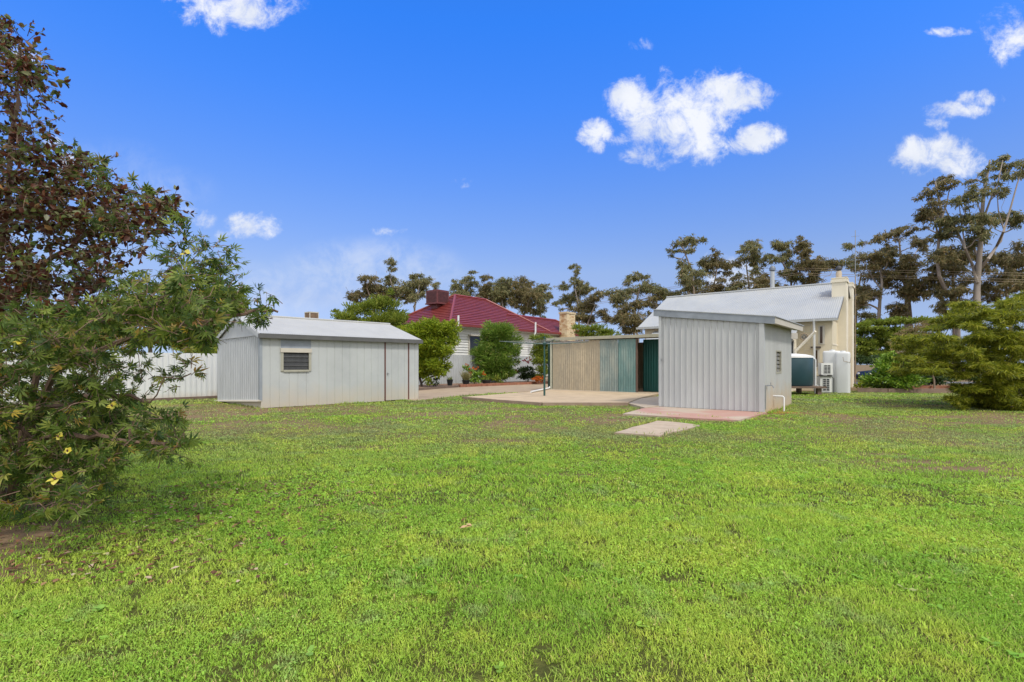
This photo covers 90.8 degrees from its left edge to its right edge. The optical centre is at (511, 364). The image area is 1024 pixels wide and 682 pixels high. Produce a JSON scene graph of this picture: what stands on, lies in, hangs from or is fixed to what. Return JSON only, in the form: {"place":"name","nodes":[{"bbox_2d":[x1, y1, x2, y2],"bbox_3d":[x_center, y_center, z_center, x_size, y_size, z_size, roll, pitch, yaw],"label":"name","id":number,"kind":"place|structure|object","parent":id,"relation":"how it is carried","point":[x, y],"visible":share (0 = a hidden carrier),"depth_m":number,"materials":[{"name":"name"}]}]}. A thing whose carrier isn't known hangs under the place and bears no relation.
{"place":"outdoors","nodes":[
{"label":"outdoors","id":0,"kind":"place"},
{"bbox_2d":[304,311,318,317],"bbox_3d":[-13.088,-2.600,33.000,0.640,1.600,0.640,0,0,39],"label":"evaporative cooler","id":1,"kind":"object","parent":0,"point":[309,314],"visible":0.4,"depth_m":32.82,"materials":[{"name":"beige metal"}]},
{"bbox_2d":[402,384,552,400],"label":"driveway","id":2,"kind":"structure","parent":0,"point":[435,393],"depth_m":26.67,"materials":[{"name":"beige concrete"}]},
{"bbox_2d":[0,365,1023,681],"bbox_3d":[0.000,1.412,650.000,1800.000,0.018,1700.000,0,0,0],"label":"lawn","id":3,"kind":"structure","parent":0,"point":[540,663],"depth_m":3.72,"materials":[{"name":"green plant"}]},
{"bbox_2d":[7,297,181,352],"bbox_3d":[-19.775,-0.918,23.817,8.815,4.751,3.034,0,0,0],"label":"rounded tree","id":4,"kind":"object","parent":3,"relation":"on","point":[155,343],"visible":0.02,"depth_m":23.63,"materials":[{"name":"green plant"}]},
{"bbox_2d":[0,14,197,360],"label":"copper tree","id":5,"kind":"object","parent":3,"relation":"on","point":[29,211],"visible":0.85,"depth_m":5.25,"materials":[{"name":"brown plant"}]},
{"bbox_2d":[3,351,216,407],"bbox_3d":[-14.208,0.505,18.696,0.105,1.890,24.000,0,0,42],"label":"corrugated fence","id":6,"kind":"object","parent":3,"relation":"on","point":[191,387],"visible":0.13,"depth_m":19.71,"materials":[{"name":"white metal"}]},
{"bbox_2d":[0,130,282,532],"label":"mallow shrub","id":7,"kind":"object","parent":3,"relation":"on","point":[79,342],"visible":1,"depth_m":4.08,"materials":[{"name":"green plant"}]},
{"bbox_2d":[145,285,251,353],"bbox_3d":[-21.853,-1.963,33.929,8.461,6.789,4.216,0,0,9],"label":"rounded tree","id":8,"kind":"object","parent":3,"relation":"on","point":[218,328],"visible":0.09,"depth_m":33.11,"materials":[{"name":"green plant"}]},
{"bbox_2d":[0,480,465,585],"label":"leaf litter","id":9,"kind":"object","parent":3,"relation":"on","point":[114,551],"visible":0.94,"depth_m":4.04,"materials":[{"name":"brown plant"}]},
{"bbox_2d":[216,314,422,408],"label":"garden shed","id":10,"kind":"structure","parent":3,"relation":"on","point":[283,361],"depth_m":17.87,"materials":[{"name":"paint"}]},
{"bbox_2d":[280,339,311,371],"bbox_3d":[-7.204,-0.315,16.852,0.120,1.130,1.030,0,0,45],"label":"window","id":11,"kind":"structure","parent":10,"relation":"in","point":[295,353],"depth_m":16.84,"materials":[{"name":"paint"}]},
{"bbox_2d":[384,342,408,400],"bbox_3d":[-4.438,0.255,19.577,0.086,2.270,1.095,0,0,45],"label":"door","id":12,"kind":"structure","parent":10,"relation":"in","point":[396,355],"depth_m":19.58,"materials":[{"name":"metal"}]},
{"bbox_2d":[344,272,392,309],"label":"gum tree","id":13,"kind":"object","parent":3,"relation":"on","point":[369,287],"visible":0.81,"depth_m":81.70,"materials":[{"name":"green plant"}]},
{"bbox_2d":[330,286,410,328],"bbox_3d":[-8.851,-1.752,31.936,5.107,6.324,3.743,0,0,0],"label":"olive tree","id":14,"kind":"object","parent":3,"relation":"on","point":[391,314],"visible":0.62,"depth_m":31.37,"materials":[{"name":"green plant"}]},
{"bbox_2d":[376,257,402,303],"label":"gum tree","id":15,"kind":"object","parent":3,"relation":"on","point":[389,280],"visible":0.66,"depth_m":84.20,"materials":[{"name":"green plant"}]},
{"bbox_2d":[396,272,440,310],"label":"gum tree","id":16,"kind":"object","parent":3,"relation":"on","point":[408,291],"visible":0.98,"depth_m":80.41,"materials":[{"name":"green plant"}]},
{"bbox_2d":[396,315,463,386],"bbox_3d":[-4.760,-0.684,29.252,4.080,4.210,2.962,0,0,0],"label":"lime bush","id":17,"kind":"object","parent":3,"relation":"on","point":[437,333],"visible":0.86,"depth_m":28.84,"materials":[{"name":"green plant"}]},
{"bbox_2d":[419,385,458,389],"bbox_3d":[-4.244,1.357,28.463,0.150,0.186,4.876,0,0,24],"label":"timber edging","id":18,"kind":"object","parent":3,"relation":"on","point":[439,387],"visible":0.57,"depth_m":28.61,"materials":[{"name":"brown wood"}]},
{"bbox_2d":[448,270,482,297],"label":"gum tree","id":19,"kind":"object","parent":3,"relation":"on","point":[468,282],"visible":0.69,"depth_m":82.42,"materials":[{"name":"green plant"}]},
{"bbox_2d":[460,523,471,527],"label":"fallen leaf","id":20,"kind":"object","parent":3,"relation":"on","point":[467,525],"visible":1,"depth_m":4.24,"materials":[{"name":"beige plant"}]},
{"bbox_2d":[419,355,542,384],"bbox_3d":[-2.156,0.375,37.904,0.105,2.050,16.500,0,0,37],"label":"corrugated fence","id":21,"kind":"object","parent":3,"relation":"on","point":[458,362],"visible":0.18,"depth_m":35.99,"materials":[{"name":"grey metal"}]},
{"bbox_2d":[419,380,547,387],"bbox_3d":[-0.757,1.375,35.949,4.339,0.130,20.393,0,0,38],"label":"flower bed","id":22,"kind":"object","parent":3,"relation":"on","point":[424,385],"visible":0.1,"depth_m":34.31,"materials":[{"name":"soil"}]},
{"bbox_2d":[423,376,433,386],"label":"shrub","id":23,"kind":"object","parent":22,"relation":"on","point":[428,380],"visible":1,"depth_m":28.90,"materials":[{"name":"green plant"}]},
{"bbox_2d":[431,377,439,385],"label":"shrub","id":24,"kind":"object","parent":22,"relation":"on","point":[436,383],"visible":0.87,"depth_m":29.33,"materials":[{"name":"green plant"}]},
{"bbox_2d":[447,377,452,384],"bbox_3d":[-3.837,0.998,31.197,0.416,0.605,0.423,0,0,0],"label":"plant pot","id":25,"kind":"object","parent":22,"relation":"on","point":[449,380],"visible":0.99,"depth_m":31.07,"materials":[{"name":"plastic"}]},
{"bbox_2d":[460,371,471,383],"bbox_3d":[-2.949,0.803,32.226,1.030,0.995,0.950,0,0,0],"label":"plant pot","id":26,"kind":"object","parent":22,"relation":"on","point":[466,377],"visible":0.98,"depth_m":32.05,"materials":[{"name":"plant"}]},
{"bbox_2d":[462,363,485,383],"bbox_3d":[-2.358,0.619,33.503,1.583,1.405,1.525,0,0,22],"label":"flowering shrub","id":27,"kind":"object","parent":22,"relation":"on","point":[475,375],"visible":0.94,"depth_m":33.41,"materials":[{"name":"green plant"}]},
{"bbox_2d":[481,376,490,383],"bbox_3d":[-1.652,0.976,32.600,0.664,0.648,0.664,0,0,33],"label":"plant pot","id":28,"kind":"object","parent":22,"relation":"on","point":[485,380],"visible":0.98,"depth_m":32.41,"materials":[{"name":"plant"}]},
{"bbox_2d":[516,357,536,380],"bbox_3d":[1.107,0.362,37.489,1.362,1.915,1.882,0,0,41],"label":"rose bush","id":29,"kind":"object","parent":22,"relation":"on","point":[528,375],"visible":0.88,"depth_m":37.24,"materials":[{"name":"green plant"}]},
{"bbox_2d":[531,376,542,382],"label":"orange flowers","id":30,"kind":"object","parent":22,"relation":"on","point":[538,378],"visible":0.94,"depth_m":34.83,"materials":[{"name":"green plant"}]},
{"bbox_2d":[473,273,494,300],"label":"gum tree","id":31,"kind":"object","parent":3,"relation":"on","point":[484,290],"visible":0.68,"depth_m":83.65,"materials":[{"name":"green plant"}]},
{"bbox_2d":[402,294,579,378],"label":"tiled house","id":32,"kind":"structure","parent":3,"relation":"on","point":[470,314],"depth_m":42.71,"materials":[{"name":"red tile"}]},
{"bbox_2d":[425,289,448,308],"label":"evaporative cooler","id":33,"kind":"object","parent":32,"relation":"on","point":[436,298],"visible":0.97,"depth_m":41.05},
{"bbox_2d":[468,334,482,354],"bbox_3d":[-2.781,-1.310,39.234,0.390,1.980,1.500,0,0,39],"label":"window","id":34,"kind":"structure","parent":32,"relation":"in","point":[471,337],"depth_m":39.01,"materials":[{"name":"white glass"}]},
{"bbox_2d":[468,319,523,381],"bbox_3d":[-1.312,-0.973,36.642,3.773,4.735,4.046,0,0,-45],"label":"round bush","id":35,"kind":"object","parent":3,"relation":"on","point":[491,353],"visible":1,"depth_m":36.09,"materials":[{"name":"green plant"}]},
{"bbox_2d":[491,375,503,382],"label":"shrub","id":36,"kind":"object","parent":3,"relation":"on","point":[497,377],"visible":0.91,"depth_m":33.58,"materials":[{"name":"green plant"}]},
{"bbox_2d":[487,277,514,307],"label":"gum tree","id":37,"kind":"object","parent":3,"relation":"on","point":[501,293],"visible":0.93,"depth_m":79.82,"materials":[{"name":"green plant"}]},
{"bbox_2d":[458,381,547,386],"bbox_3d":[0.165,1.335,34.019,9.442,0.229,0.246,0,0,-45],"label":"brick edging","id":38,"kind":"object","parent":3,"relation":"on","point":[493,384],"visible":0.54,"depth_m":32.89,"materials":[{"name":"red brick"}]},
{"bbox_2d":[505,275,542,314],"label":"gum tree","id":39,"kind":"object","parent":3,"relation":"on","point":[525,295],"visible":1,"depth_m":77.31,"materials":[{"name":"green plant"}]},
{"bbox_2d":[529,282,552,317],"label":"gum tree","id":40,"kind":"object","parent":3,"relation":"on","point":[539,304],"visible":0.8,"depth_m":78.85,"materials":[{"name":"green plant"}]},
{"bbox_2d":[462,397,627,405],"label":"yard kerb","id":41,"kind":"structure","parent":3,"relation":"on","point":[553,403],"depth_m":17.10,"materials":[{"name":"brick"}]},
{"bbox_2d":[468,387,658,402],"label":"paved yard","id":42,"kind":"structure","parent":3,"relation":"on","point":[567,396],"depth_m":20.43,"materials":[{"name":"beige concrete"}]},
{"bbox_2d":[499,336,582,395],"bbox_3d":[1.342,0.075,20.913,2.680,2.450,2.680,0,0,37],"label":"clothes line","id":43,"kind":"object","parent":42,"relation":"on","point":[544,343],"visible":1,"depth_m":20.87,"materials":[{"name":"green paint"}]},
{"bbox_2d":[530,334,658,392],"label":"open shed","id":44,"kind":"structure","parent":42,"relation":"on","point":[622,363],"depth_m":24.47,"materials":[{"name":"beige metal"}]},
{"bbox_2d":[547,389,655,393],"bbox_3d":[4.164,1.304,24.291,5.750,0.011,0.480,0,0,38],"label":"concrete strip","id":45,"kind":"object","parent":42,"relation":"on","point":[600,391],"visible":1,"depth_m":24.05,"materials":[{"name":"beige concrete"}]},
{"bbox_2d":[551,263,596,340],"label":"gum tree","id":46,"kind":"object","parent":3,"relation":"on","point":[580,290],"visible":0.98,"depth_m":84.17,"materials":[{"name":"green plant"}]},
{"bbox_2d":[567,289,613,325],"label":"gum tree","id":47,"kind":"object","parent":3,"relation":"on","point":[586,306],"visible":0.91,"depth_m":76.05,"materials":[{"name":"green plant"}]},
{"bbox_2d":[570,323,620,340],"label":"flat hedge","id":48,"kind":"object","parent":3,"relation":"on","point":[594,330],"visible":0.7,"depth_m":43.45,"materials":[{"name":"green plant"}]},
{"bbox_2d":[608,294,660,342],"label":"gum tree","id":49,"kind":"object","parent":3,"relation":"on","point":[624,318],"visible":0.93,"depth_m":64.83,"materials":[{"name":"green plant"}]},
{"bbox_2d":[599,271,682,333],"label":"gum tree","id":50,"kind":"object","parent":3,"relation":"on","point":[617,298],"visible":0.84,"depth_m":69.41,"materials":[{"name":"green plant"}]},
{"bbox_2d":[614,421,699,436],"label":"stepping slab","id":51,"kind":"structure","parent":3,"relation":"on","point":[658,427],"depth_m":10.77,"materials":[{"name":"beige concrete"}]},
{"bbox_2d":[665,233,707,294],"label":"gum tree","id":52,"kind":"object","parent":3,"relation":"on","point":[686,241],"visible":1,"depth_m":68.88,"materials":[{"name":"green plant"}]},
{"bbox_2d":[674,255,714,294],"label":"gum tree","id":53,"kind":"object","parent":3,"relation":"on","point":[685,276],"visible":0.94,"depth_m":66.09,"materials":[{"name":"green plant"}]},
{"bbox_2d":[623,407,766,421],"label":"shed slab","id":54,"kind":"structure","parent":3,"relation":"on","point":[694,413],"depth_m":13.89,"materials":[{"name":"concrete"}]},
{"bbox_2d":[690,247,747,293],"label":"gum tree","id":55,"kind":"object","parent":3,"relation":"on","point":[717,263],"visible":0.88,"depth_m":69.68,"materials":[{"name":"green plant"}]},
{"bbox_2d":[653,309,803,411],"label":"tool shed","id":56,"kind":"structure","parent":3,"relation":"on","point":[724,361],"depth_m":15.24,"materials":[{"name":"metal"}]},
{"bbox_2d":[776,350,781,373],"bbox_3d":[8.309,-0.069,15.805,0.074,0.723,0.810,0,0,39],"label":"window","id":57,"kind":"structure","parent":56,"relation":"in","point":[778,353],"depth_m":15.96,"materials":[{"name":"paint"}]},
{"bbox_2d":[723,238,764,291],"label":"gum tree","id":58,"kind":"object","parent":3,"relation":"on","point":[753,258],"visible":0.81,"depth_m":69.51,"materials":[{"name":"green plant"}]},
{"bbox_2d":[636,266,855,390],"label":"cream house","id":59,"kind":"structure","parent":3,"relation":"on","point":[823,313],"depth_m":29.45,"materials":[{"name":"metal"}]},
{"bbox_2d":[791,340,793,353],"bbox_3d":[14.126,-0.848,25.917,0.630,0.750,0.034,0,0,39],"label":"window","id":60,"kind":"structure","parent":59,"relation":"in","point":[792,344],"depth_m":25.76,"materials":[{"name":"white glass"}]},
{"bbox_2d":[815,349,819,367],"bbox_3d":[16.171,-0.300,26.832,0.300,1.000,0.048,0,0,39],"label":"window","id":61,"kind":"structure","parent":59,"relation":"in","point":[817,351],"depth_m":26.79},
{"bbox_2d":[818,325,824,343],"bbox_3d":[16.350,-1.550,26.688,0.300,1.000,0.048,0,0,39],"label":"window","id":62,"kind":"structure","parent":59,"relation":"in","point":[821,328],"depth_m":26.67,"materials":[{"name":"glass"}]},
{"bbox_2d":[848,230,862,275],"bbox_3d":[21.536,-6.950,31.690,0.901,2.900,0.038,0,0,0],"label":"antenna mast","id":63,"kind":"object","parent":59,"relation":"on","point":[855,253],"visible":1,"depth_m":31.67,"materials":[{"name":"metal"}]},
{"bbox_2d":[746,273,788,288],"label":"gum tree","id":64,"kind":"object","parent":3,"relation":"on","point":[760,283],"visible":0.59,"depth_m":64.88,"materials":[{"name":"green plant"}]},
{"bbox_2d":[759,239,807,285],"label":"gum tree","id":65,"kind":"object","parent":3,"relation":"on","point":[784,257],"visible":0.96,"depth_m":66.89,"materials":[{"name":"green plant"}]},
{"bbox_2d":[791,354,826,394],"bbox_3d":[13.399,0.465,23.985,2.337,1.930,1.970,0,0,0],"label":"rainwater tank","id":66,"kind":"object","parent":3,"relation":"on","point":[803,370],"visible":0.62,"depth_m":23.15,"materials":[{"name":"teal metal"}]},
{"bbox_2d":[789,234,845,284],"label":"gum tree","id":67,"kind":"object","parent":3,"relation":"on","point":[803,249],"visible":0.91,"depth_m":65.09,"materials":[{"name":"green plant"}]},
{"bbox_2d":[817,376,833,392],"bbox_3d":[15.225,0.980,24.503,0.640,0.840,0.550,0,0,13],"label":"air conditioner","id":68,"kind":"object","parent":3,"relation":"on","point":[824,381],"visible":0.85,"depth_m":24.30,"materials":[{"name":"white paint"}]},
{"bbox_2d":[818,363,832,375],"bbox_3d":[15.236,0.248,24.560,0.500,0.620,0.468,0,0,13],"label":"air conditioner","id":69,"kind":"object","parent":68,"relation":"on","point":[825,369],"visible":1,"depth_m":24.36,"materials":[{"name":"white paint"}]},
{"bbox_2d":[823,350,839,391],"bbox_3d":[15.971,0.335,25.200,0.800,2.130,0.500,0,0,38],"label":"slimline tank","id":70,"kind":"object","parent":3,"relation":"on","point":[829,356],"visible":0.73,"depth_m":25.00,"materials":[{"name":"white plastic"}]},
{"bbox_2d":[835,351,850,392],"bbox_3d":[16.212,0.365,24.732,0.668,2.070,0.636,0,0,40],"label":"slimline tank","id":71,"kind":"object","parent":3,"relation":"on","point":[842,371],"visible":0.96,"depth_m":24.60,"materials":[{"name":"white plastic"}]},
{"bbox_2d":[837,239,876,375],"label":"gum tree","id":72,"kind":"object","parent":3,"relation":"on","point":[851,267],"visible":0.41,"depth_m":61.75,"materials":[{"name":"green plant"}]},
{"bbox_2d":[853,380,868,387],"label":"garden shrub","id":73,"kind":"object","parent":3,"relation":"on","point":[859,384],"visible":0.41,"depth_m":27.40,"materials":[{"name":"green plant"}]},
{"bbox_2d":[854,354,886,364],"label":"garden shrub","id":74,"kind":"object","parent":3,"relation":"on","point":[861,359],"visible":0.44,"depth_m":36.17,"materials":[{"name":"green plant"}]},
{"bbox_2d":[852,245,901,349],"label":"gum tree","id":75,"kind":"object","parent":3,"relation":"on","point":[877,261],"visible":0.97,"depth_m":55.67,"materials":[{"name":"green plant"}]},
{"bbox_2d":[854,316,931,356],"bbox_3d":[30.248,-1.209,40.021,8.258,5.227,3.469,0,0,-6],"label":"layered hedge","id":76,"kind":"object","parent":3,"relation":"on","point":[867,346],"visible":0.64,"depth_m":39.37,"materials":[{"name":"green plant"}]},
{"bbox_2d":[856,368,930,385],"bbox_3d":[25.467,0.678,33.520,4.340,1.435,1.740,0,0,0],"label":"parked car","id":77,"kind":"object","parent":3,"relation":"on","point":[860,373],"visible":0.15,"depth_m":33.85,"materials":[{"name":"white metal"}]},
{"bbox_2d":[856,350,931,389],"bbox_3d":[18.901,0.372,25.087,3.252,2.168,2.358,0,0,0],"label":"glossy shrub","id":78,"kind":"object","parent":3,"relation":"on","point":[883,379],"visible":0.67,"depth_m":24.89,"materials":[{"name":"green plant"}]},
{"bbox_2d":[869,223,935,350],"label":"gum tree","id":79,"kind":"object","parent":3,"relation":"on","point":[922,243],"visible":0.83,"depth_m":57.13,"materials":[{"name":"green plant"}]},
{"bbox_2d":[857,388,952,392],"bbox_3d":[19.876,1.319,24.623,5.384,0.263,0.570,0,0,10],"label":"sleeper edging","id":80,"kind":"object","parent":3,"relation":"on","point":[885,390],"visible":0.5,"depth_m":24.59,"materials":[{"name":"brown wood"}]},
{"bbox_2d":[884,253,932,326],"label":"gum tree","id":81,"kind":"object","parent":3,"relation":"on","point":[909,290],"visible":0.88,"depth_m":54.98,"materials":[{"name":"green plant"}]},
{"bbox_2d":[885,320,937,388],"bbox_3d":[22.153,-0.534,27.549,3.641,3.808,2.788,0,0,0],"label":"tree","id":82,"kind":"object","parent":3,"relation":"on","point":[916,328],"visible":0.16,"depth_m":27.58,"materials":[{"name":"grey plant"}]},
{"bbox_2d":[907,385,949,388],"bbox_3d":[24.249,1.309,28.002,7.523,0.282,0.689,0,0,0],"label":"brick edging","id":83,"kind":"object","parent":3,"relation":"on","point":[937,387],"visible":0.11,"depth_m":27.79,"materials":[{"name":"brown brick"}]},
{"bbox_2d":[911,172,962,339],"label":"gum tree","id":84,"kind":"object","parent":3,"relation":"on","point":[926,214],"visible":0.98,"depth_m":51.53,"materials":[{"name":"green plant"}]},
{"bbox_2d":[921,374,956,384],"bbox_3d":[23.610,0.884,28.815,2.767,1.065,1.659,0,0,0],"label":"garden shrub","id":85,"kind":"object","parent":3,"relation":"on","point":[941,379],"visible":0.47,"depth_m":28.41,"materials":[{"name":"green plant"}]},
{"bbox_2d":[918,244,983,363],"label":"gum tree","id":86,"kind":"object","parent":3,"relation":"on","point":[949,258],"visible":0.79,"depth_m":51.65,"materials":[{"name":"green plant"}]},
{"bbox_2d":[885,290,1023,411],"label":"layered tree","id":87,"kind":"object","parent":3,"relation":"on","point":[982,353],"visible":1,"depth_m":15.43,"materials":[{"name":"green plant"}]},
{"bbox_2d":[957,375,979,381],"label":"garden shrub","id":88,"kind":"object","parent":3,"relation":"on","point":[971,379],"visible":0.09,"depth_m":26.59,"materials":[{"name":"green plant"}]},
{"bbox_2d":[926,154,1023,306],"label":"gum tree","id":89,"kind":"object","parent":3,"relation":"on","point":[977,222],"visible":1,"depth_m":49.76,"materials":[{"name":"green plant"}]},
{"bbox_2d":[968,238,1023,328],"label":"gum tree","id":90,"kind":"object","parent":3,"relation":"on","point":[1009,264],"visible":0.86,"depth_m":53.56,"materials":[{"name":"green plant"}]},
{"bbox_2d":[0,0,1023,364],"label":"sky","id":91,"kind":"structure","parent":0,"point":[330,141],"materials":[{"name":"blue"}]},
{"bbox_2d":[529,333,559,381],"bbox_3d":[2.344,-0.447,36.080,2.544,3.603,2.016,0,0,-33],"label":"column bush","id":92,"kind":"object","parent":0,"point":[537,350],"visible":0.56,"depth_m":35.68,"materials":[{"name":"green plant"}]},
{"bbox_2d":[628,396,659,408],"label":"entry path","id":93,"kind":"structure","parent":0,"point":[649,402],"depth_m":17.40,"materials":[{"name":"concrete"}]},
{"bbox_2d":[604,268,1000,297],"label":"overhead wire","id":94,"kind":"object","parent":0,"point":[857,269],"visible":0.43,"depth_m":56.57,"materials":[{"name":"black metal"}]},
{"bbox_2d":[599,275,1012,303],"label":"overhead wire","id":95,"kind":"object","parent":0,"point":[854,276],"visible":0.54,"depth_m":55.76,"materials":[{"name":"black metal"}]},
{"bbox_2d":[597,273,1023,302],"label":"overhead wire","id":96,"kind":"object","parent":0,"point":[875,275],"visible":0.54,"depth_m":55.51,"materials":[{"name":"black metal"}]},
{"bbox_2d":[600,270,1023,299],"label":"overhead wire","id":97,"kind":"object","parent":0,"point":[866,271],"visible":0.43,"depth_m":56.18,"materials":[{"name":"black metal"}]},
{"bbox_2d":[854,382,970,383],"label":"road","id":98,"kind":"structure","parent":0,"point":[940,382],"depth_m":38.34,"materials":[{"name":"grey asphalt"}]}
]}

